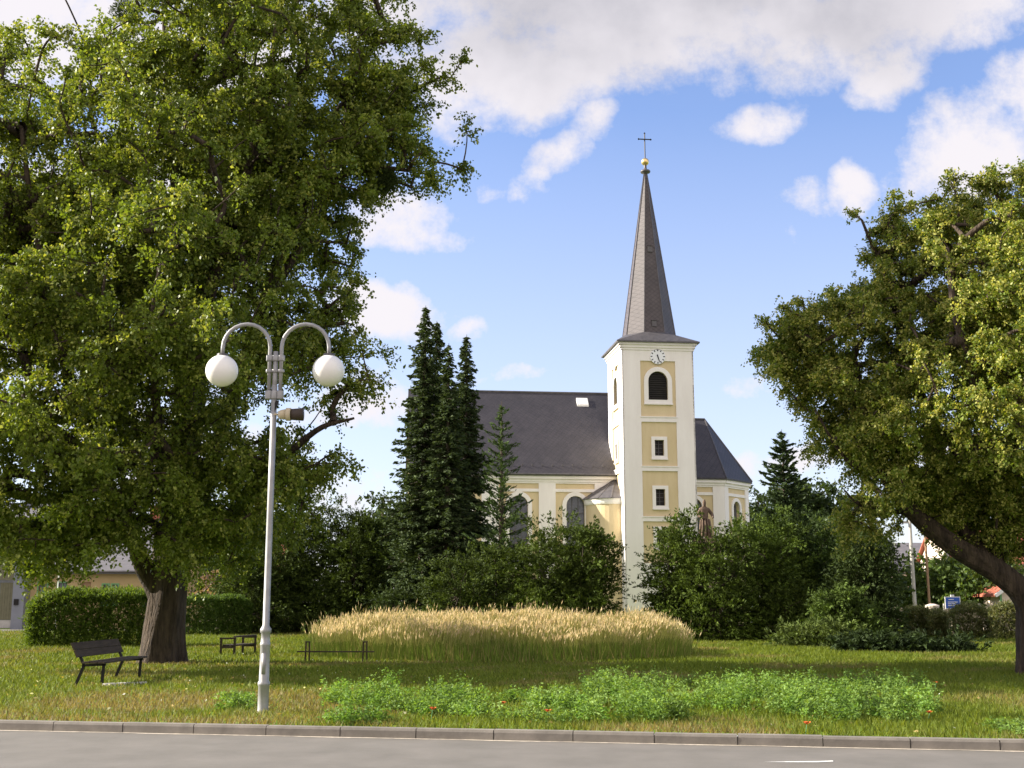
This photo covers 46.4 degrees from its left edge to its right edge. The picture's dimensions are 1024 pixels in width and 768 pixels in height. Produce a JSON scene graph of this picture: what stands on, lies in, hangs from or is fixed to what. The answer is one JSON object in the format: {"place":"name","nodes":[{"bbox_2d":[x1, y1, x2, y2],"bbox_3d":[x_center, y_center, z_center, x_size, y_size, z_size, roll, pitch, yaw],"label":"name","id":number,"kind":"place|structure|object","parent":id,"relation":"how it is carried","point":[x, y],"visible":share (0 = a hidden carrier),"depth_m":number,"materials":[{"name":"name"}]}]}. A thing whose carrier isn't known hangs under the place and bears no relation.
{"place":"outdoors","nodes":[
{"label":"outdoors","id":0,"kind":"place"},
{"bbox_2d":[0,503,49,628],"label":"house","id":1,"kind":"structure","parent":0,"point":[11,581],"depth_m":72.54,"materials":[{"name":"grey paint"}]},
{"bbox_2d":[1,629,108,630],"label":"side street","id":2,"kind":"structure","parent":0,"point":[18,629],"depth_m":69.47,"materials":[{"name":"grey asphalt"}]},
{"bbox_2d":[30,506,205,628],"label":"house","id":3,"kind":"structure","parent":0,"point":[117,576],"depth_m":71.07,"materials":[{"name":"paint"}]},
{"bbox_2d":[37,582,48,594],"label":"window","id":4,"kind":"structure","parent":3,"relation":"in","point":[39,586],"depth_m":71.07,"materials":[{"name":"grey glass"}]},
{"bbox_2d":[56,582,66,587],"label":"window","id":5,"kind":"structure","parent":3,"relation":"in","point":[61,584],"depth_m":71.12,"materials":[{"name":"grey glass"}]},
{"bbox_2d":[80,582,90,614],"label":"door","id":6,"kind":"structure","parent":3,"relation":"in","point":[87,584],"depth_m":71.14,"materials":[{"name":"brown wood"}]},
{"bbox_2d":[300,598,700,662],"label":"tall grass","id":7,"kind":"structure","parent":0,"point":[520,635],"depth_m":33.01,"materials":[{"name":"plant"}]},
{"bbox_2d":[0,731,1023,767],"bbox_3d":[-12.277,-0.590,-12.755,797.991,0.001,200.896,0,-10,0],"label":"road","id":8,"kind":"structure","parent":0,"point":[32,749],"depth_m":13.54,"materials":[{"name":"grey asphalt"}]},
{"bbox_2d":[0,720,1023,750],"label":"kerb","id":9,"kind":"structure","parent":8,"relation":"on","point":[1006,744],"depth_m":14.86,"materials":[{"name":"concrete"}]},
{"bbox_2d":[0,730,1023,751],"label":"gutter strip","id":10,"kind":"object","parent":8,"relation":"on","point":[533,741],"visible":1,"depth_m":14.77,"materials":[{"name":"grey concrete"}]},
{"bbox_2d":[780,760,832,761],"bbox_3d":[3.114,4.077,12.894,0.789,0.001,0.116,2,-10,-9],"label":"road marking","id":11,"kind":"object","parent":8,"relation":"on","point":[807,761],"visible":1,"depth_m":12.92,"materials":[{"name":"paint"}]},
{"bbox_2d":[0,612,1023,738],"bbox_3d":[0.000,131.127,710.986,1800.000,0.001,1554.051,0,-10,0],"label":"lawn","id":12,"kind":"structure","parent":0,"point":[28,714],"depth_m":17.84,"materials":[{"name":"green plant"}]},
{"bbox_2d":[0,563,28,628],"bbox_3d":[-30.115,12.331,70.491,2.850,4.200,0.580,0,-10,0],"label":"building","id":13,"kind":"structure","parent":12,"relation":"on","point":[12,608],"depth_m":70.31,"materials":[{"name":"paint"}]},
{"bbox_2d":[18,583,147,645],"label":"hedge","id":14,"kind":"object","parent":12,"relation":"on","point":[40,618],"visible":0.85,"depth_m":42.49,"materials":[{"name":"green plant"}]},
{"bbox_2d":[70,639,147,685],"bbox_3d":[-8.149,5.635,24.220,0.700,0.851,2.578,0,-10,1],"label":"park bench","id":15,"kind":"object","parent":12,"relation":"on","point":[93,648],"visible":0.94,"depth_m":23.98,"materials":[{"name":"brown wood"}]},
{"bbox_2d":[102,682,146,685],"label":"concrete slab","id":16,"kind":"structure","parent":12,"relation":"on","point":[121,683],"depth_m":23.10,"materials":[{"name":"grey concrete"}]},
{"bbox_2d":[185,593,253,634],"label":"hedge","id":17,"kind":"object","parent":12,"relation":"on","point":[230,598],"visible":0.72,"depth_m":55.92,"materials":[{"name":"green plant"}]},
{"bbox_2d":[187,570,252,628],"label":"broadleaf tree","id":18,"kind":"object","parent":12,"relation":"on","point":[207,586],"visible":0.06,"depth_m":64.58,"materials":[{"name":"green plant"}]},
{"bbox_2d":[219,635,256,653],"bbox_3d":[-8.327,7.959,36.365,0.486,0.612,1.693,-2,-11,11],"label":"park bench","id":19,"kind":"object","parent":12,"relation":"on","point":[234,645],"visible":0.88,"depth_m":35.96,"materials":[{"name":"brown wood"}]},
{"bbox_2d":[0,0,483,663],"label":"lime tree","id":20,"kind":"object","parent":12,"relation":"on","point":[100,308],"visible":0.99,"depth_m":28.39,"materials":[{"name":"green plant"}]},
{"bbox_2d":[201,498,291,621],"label":"broadleaf tree","id":21,"kind":"object","parent":12,"relation":"on","point":[213,557],"depth_m":81.36,"materials":[{"name":"green plant"}]},
{"bbox_2d":[195,540,317,634],"bbox_3d":[-12.584,9.894,58.627,6.084,4.960,5.792,0,-10,0],"label":"evergreen shrub","id":22,"kind":"object","parent":12,"relation":"on","point":[257,590],"visible":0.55,"depth_m":58.17,"materials":[{"name":"green plant"}]},
{"bbox_2d":[205,322,344,711],"bbox_3d":[-3.653,1.978,18.031,2.140,5.970,0.494,0,-10,0],"label":"street lamp","id":23,"kind":"object","parent":12,"relation":"on","point":[221,369],"visible":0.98,"depth_m":18.23,"materials":[{"name":"metal"}]},
{"bbox_2d":[236,489,356,632],"bbox_3d":[-10.781,8.915,60.866,6.746,7.669,6.574,0,-10,0],"label":"evergreen shrub","id":24,"kind":"object","parent":12,"relation":"on","point":[309,566],"visible":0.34,"depth_m":59.86,"materials":[{"name":"green plant"}]},
{"bbox_2d":[297,641,374,660],"bbox_3d":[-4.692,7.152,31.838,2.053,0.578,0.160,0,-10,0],"label":"park bench","id":25,"kind":"object","parent":12,"relation":"on","point":[362,651],"visible":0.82,"depth_m":31.85,"materials":[{"name":"brown wood"}]},
{"bbox_2d":[291,493,401,624],"bbox_3d":[-7.624,9.063,60.102,5.728,7.098,5.787,-5,-12,28],"label":"evergreen shrub","id":26,"kind":"object","parent":12,"relation":"on","point":[360,574],"visible":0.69,"depth_m":59.21,"materials":[{"name":"green plant"}]},
{"bbox_2d":[326,487,412,584],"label":"broadleaf tree","id":27,"kind":"object","parent":12,"relation":"on","point":[379,510],"visible":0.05,"depth_m":69.37,"materials":[{"name":"green plant"}]},
{"bbox_2d":[361,582,447,612],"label":"evergreen shrub","id":28,"kind":"object","parent":12,"relation":"on","point":[396,597],"visible":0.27,"depth_m":53.38,"materials":[{"name":"green plant"}]},
{"bbox_2d":[372,307,459,613],"bbox_3d":[-4.308,4.208,57.455,4.820,16.287,5.089,-5,-12,26],"label":"spruce tree","id":29,"kind":"object","parent":12,"relation":"on","point":[415,479],"visible":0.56,"depth_m":56.85,"materials":[{"name":"green plant"}]},
{"bbox_2d":[385,322,462,600],"bbox_3d":[-3.895,4.577,59.078,4.683,15.832,4.488,0,-10,0],"label":"spruce tree","id":30,"kind":"object","parent":12,"relation":"on","point":[437,339],"visible":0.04,"depth_m":60.10,"materials":[{"name":"green plant"}]},
{"bbox_2d":[408,345,483,602],"bbox_3d":[-3.106,4.920,56.047,4.375,13.987,4.237,0,-10,0],"label":"spruce tree","id":31,"kind":"object","parent":12,"relation":"on","point":[448,451],"visible":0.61,"depth_m":55.82,"materials":[{"name":"green plant"}]},
{"bbox_2d":[439,336,496,567],"bbox_3d":[-2.197,4.831,57.899,4.146,14.888,4.467,0,-10,0],"label":"spruce tree","id":32,"kind":"object","parent":12,"relation":"on","point":[469,417],"visible":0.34,"depth_m":58.29,"materials":[{"name":"green plant"}]},
{"bbox_2d":[408,541,529,614],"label":"evergreen shrub","id":33,"kind":"object","parent":12,"relation":"on","point":[465,596],"visible":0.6,"depth_m":51.57,"materials":[{"name":"green plant"}]},
{"bbox_2d":[0,657,978,731],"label":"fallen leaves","id":34,"kind":"object","parent":12,"relation":"on","point":[329,680],"visible":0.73,"depth_m":23.21,"materials":[{"name":"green plant"}]},
{"bbox_2d":[461,401,536,608],"bbox_3d":[-0.539,6.150,54.714,3.845,10.908,3.591,0,-10,0],"label":"pine tree","id":35,"kind":"object","parent":12,"relation":"on","point":[502,507],"visible":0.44,"depth_m":54.83,"materials":[{"name":"green plant"}]},
{"bbox_2d":[476,505,610,613],"bbox_3d":[1.409,8.023,51.044,5.918,5.909,5.715,0,-10,0],"label":"evergreen shrub","id":36,"kind":"object","parent":12,"relation":"on","point":[530,584],"visible":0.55,"depth_m":50.47,"materials":[{"name":"green plant"}]},
{"bbox_2d":[539,515,630,616],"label":"evergreen shrub","id":37,"kind":"object","parent":12,"relation":"on","point":[592,589],"visible":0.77,"depth_m":49.90,"materials":[{"name":"green plant"}]},
{"bbox_2d":[210,664,1023,735],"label":"leafy weeds","id":38,"kind":"object","parent":12,"relation":"on","point":[635,695],"visible":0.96,"depth_m":17.73,"materials":[{"name":"green plant"}]},
{"bbox_2d":[628,503,727,639],"bbox_3d":[7.052,7.865,50.164,4.331,5.876,4.110,0,-10,0],"label":"evergreen shrub","id":39,"kind":"object","parent":12,"relation":"on","point":[674,540],"visible":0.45,"depth_m":50.08,"materials":[{"name":"green plant"}]},
{"bbox_2d":[696,499,719,631],"bbox_3d":[9.632,9.056,59.338,1.500,6.647,1.500,0,-10,0],"label":"statue","id":40,"kind":"object","parent":12,"relation":"on","point":[705,521],"visible":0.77,"depth_m":59.52,"materials":[{"name":"stone"}]},
{"bbox_2d":[655,518,769,641],"bbox_3d":[8.080,8.042,49.126,4.688,5.176,4.675,0,-10,0],"label":"evergreen shrub","id":41,"kind":"object","parent":12,"relation":"on","point":[720,586],"visible":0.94,"depth_m":48.44,"materials":[{"name":"green plant"}]},
{"bbox_2d":[748,485,778,544],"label":"broadleaf tree","id":42,"kind":"object","parent":12,"relation":"on","point":[757,504],"visible":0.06,"depth_m":99.82,"materials":[{"name":"green plant"}]},
{"bbox_2d":[704,501,823,638],"bbox_3d":[10.862,7.935,51.137,5.855,6.111,5.678,0,-10,0],"label":"evergreen shrub","id":43,"kind":"object","parent":12,"relation":"on","point":[771,570],"visible":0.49,"depth_m":50.56,"materials":[{"name":"green plant"}]},
{"bbox_2d":[745,574,817,640],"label":"evergreen shrub","id":44,"kind":"object","parent":12,"relation":"on","point":[790,606],"visible":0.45,"depth_m":48.63,"materials":[{"name":"green plant"}]},
{"bbox_2d":[743,429,831,574],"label":"pine tree","id":45,"kind":"object","parent":12,"relation":"on","point":[792,490],"visible":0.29,"depth_m":71.79,"materials":[{"name":"green plant"}]},
{"bbox_2d":[769,504,846,596],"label":"evergreen shrub","id":46,"kind":"object","parent":12,"relation":"on","point":[820,565],"visible":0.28,"depth_m":51.94,"materials":[{"name":"green plant"}]},
{"bbox_2d":[747,611,871,647],"bbox_3d":[10.603,8.665,42.099,4.905,1.432,3.128,0,-10,0],"label":"juniper","id":47,"kind":"object","parent":12,"relation":"on","point":[806,635],"visible":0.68,"depth_m":41.97,"materials":[{"name":"green plant"}]},
{"bbox_2d":[753,469,874,563],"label":"broadleaf tree","id":48,"kind":"object","parent":12,"relation":"on","point":[827,503],"visible":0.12,"depth_m":75.01,"materials":[{"name":"green plant"}]},
{"bbox_2d":[768,511,917,614],"bbox_3d":[17.750,10.114,65.039,8.362,6.832,8.346,0,-10,0],"label":"broadleaf tree","id":49,"kind":"object","parent":12,"relation":"on","point":[825,521],"visible":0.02,"depth_m":64.07,"materials":[{"name":"green plant"}]},
{"bbox_2d":[796,579,896,634],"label":"evergreen shrub","id":50,"kind":"object","parent":12,"relation":"on","point":[838,600],"visible":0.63,"depth_m":45.10,"materials":[{"name":"green plant"}]},
{"bbox_2d":[818,524,920,635],"bbox_3d":[14.244,7.830,48.273,3.847,5.266,3.717,3,-11,-17],"label":"evergreen shrub","id":51,"kind":"object","parent":12,"relation":"on","point":[860,569],"visible":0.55,"depth_m":47.77,"materials":[{"name":"green plant"}]},
{"bbox_2d":[740,156,1023,674],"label":"lime tree","id":52,"kind":"object","parent":12,"relation":"on","point":[960,494],"visible":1,"depth_m":26.25,"materials":[{"name":"green plant"}]},
{"bbox_2d":[825,624,995,652],"bbox_3d":[12.926,8.254,38.658,5.528,0.981,2.771,-2,-10,10],"label":"juniper","id":53,"kind":"object","parent":12,"relation":"on","point":[908,640],"visible":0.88,"depth_m":38.19,"materials":[{"name":"green plant"}]},
{"bbox_2d":[903,520,917,624],"bbox_3d":[21.211,9.993,63.233,1.000,6.200,0.240,0,-10,0],"label":"utility pole","id":54,"kind":"object","parent":12,"relation":"on","point":[914,601],"visible":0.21,"depth_m":63.24,"materials":[{"name":"concrete"}]},
{"bbox_2d":[900,603,930,633],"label":"hedge","id":55,"kind":"object","parent":12,"relation":"on","point":[919,611],"visible":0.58,"depth_m":53.33,"materials":[{"name":"green plant"}]},
{"bbox_2d":[924,537,930,603],"bbox_3d":[22.332,9.877,64.270,0.700,6.800,0.160,0,-10,0],"label":"utility pole","id":56,"kind":"object","parent":12,"relation":"on","point":[927,577],"visible":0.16,"depth_m":64.17,"materials":[{"name":"brown"}]},
{"bbox_2d":[925,604,939,608],"bbox_3d":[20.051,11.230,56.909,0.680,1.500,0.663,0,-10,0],"label":"car","id":57,"kind":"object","parent":12,"relation":"on","point":[932,605],"depth_m":56.77,"materials":[{"name":"beige paint"}]},
{"bbox_2d":[892,547,980,624],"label":"broadleaf tree","id":58,"kind":"object","parent":12,"relation":"on","point":[935,587],"visible":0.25,"depth_m":69.79,"materials":[{"name":"green plant"}]},
{"bbox_2d":[923,607,951,636],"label":"hedge","id":59,"kind":"object","parent":12,"relation":"on","point":[937,619],"visible":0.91,"depth_m":52.36,"materials":[{"name":"green plant"}]},
{"bbox_2d":[945,595,959,633],"bbox_3d":[20.683,10.850,55.989,0.720,1.917,0.126,0,-10,0],"label":"sign","id":60,"kind":"object","parent":12,"relation":"on","point":[952,599],"visible":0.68,"depth_m":56.05,"materials":[{"name":"blue"}]},
{"bbox_2d":[904,551,1023,618],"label":"broadleaf tree","id":61,"kind":"object","parent":12,"relation":"on","point":[965,586],"visible":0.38,"depth_m":67.82,"materials":[{"name":"green plant"}]},
{"bbox_2d":[946,601,994,637],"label":"hedge","id":62,"kind":"object","parent":12,"relation":"on","point":[962,608],"visible":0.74,"depth_m":50.93,"materials":[{"name":"green plant"}]},
{"bbox_2d":[943,604,1013,630],"bbox_3d":[23.870,11.959,60.913,3.651,1.500,0.140,0,-10,0],"label":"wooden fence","id":63,"kind":"object","parent":12,"relation":"on","point":[944,609],"visible":0.06,"depth_m":60.86,"materials":[{"name":"brown wood"}]},
{"bbox_2d":[972,586,1012,628],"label":"house","id":64,"kind":"structure","parent":12,"relation":"on","point":[996,594],"depth_m":65.67,"materials":[{"name":"orange paint"}]},
{"bbox_2d":[986,600,1015,639],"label":"hedge","id":65,"kind":"object","parent":12,"relation":"on","point":[1000,608],"visible":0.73,"depth_m":49.51,"materials":[{"name":"green plant"}]},
{"bbox_2d":[0,0,1023,737],"label":"sky","id":66,"kind":"structure","parent":0,"point":[764,120],"materials":[{"name":"blue"}]},
{"bbox_2d":[406,132,752,617],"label":"church","id":67,"kind":"structure","parent":0,"point":[633,453],"depth_m":87.61,"materials":[{"name":"white paint"}]},
{"bbox_2d":[505,491,531,568],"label":"window","id":68,"kind":"structure","parent":67,"relation":"in","point":[523,535],"depth_m":87.14,"materials":[{"name":"white paint"}]},
{"bbox_2d":[562,492,585,563],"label":"window","id":69,"kind":"structure","parent":67,"relation":"in","point":[571,502],"depth_m":87.74,"materials":[{"name":"white paint"}]},
{"bbox_2d":[576,398,588,406],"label":"roof window","id":70,"kind":"structure","parent":67,"relation":"in","point":[580,401],"depth_m":94.33,"materials":[{"name":"white glass"}]},
{"bbox_2d":[612,373,618,411],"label":"window","id":71,"kind":"structure","parent":67,"relation":"in","point":[615,407],"depth_m":89.23,"materials":[{"name":"white paint"}]},
{"bbox_2d":[614,440,618,463],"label":"window","id":72,"kind":"structure","parent":67,"relation":"in","point":[616,442],"depth_m":87.63,"materials":[{"name":"white paint"}]},
{"bbox_2d":[644,367,672,404],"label":"window","id":73,"kind":"structure","parent":67,"relation":"in","point":[655,384],"depth_m":86.76,"materials":[{"name":"white paint"}]},
{"bbox_2d":[653,526,663,549],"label":"window","id":74,"kind":"structure","parent":67,"relation":"in","point":[655,540],"depth_m":84.66,"materials":[{"name":"white paint"}]},
{"bbox_2d":[651,436,667,459],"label":"window","id":75,"kind":"structure","parent":67,"relation":"in","point":[656,446],"depth_m":85.85,"materials":[{"name":"white paint"}]},
{"bbox_2d":[652,486,668,509],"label":"window","id":76,"kind":"structure","parent":67,"relation":"in","point":[657,491],"depth_m":85.22,"materials":[{"name":"white paint"}]},
{"bbox_2d":[697,496,703,536],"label":"window","id":77,"kind":"structure","parent":67,"relation":"in","point":[699,498],"depth_m":90.15,"materials":[{"name":"white paint"}]},
{"bbox_2d":[731,498,741,543],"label":"window","id":78,"kind":"structure","parent":67,"relation":"in","point":[733,506],"depth_m":91.97,"materials":[{"name":"white paint"}]},
{"bbox_2d":[879,543,921,610],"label":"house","id":79,"kind":"structure","parent":0,"point":[903,548],"depth_m":102.02,"materials":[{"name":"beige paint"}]},
{"bbox_2d":[916,531,1023,570],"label":"house","id":80,"kind":"structure","parent":0,"point":[931,552],"depth_m":97.09,"materials":[{"name":"beige paint"}]}
]}

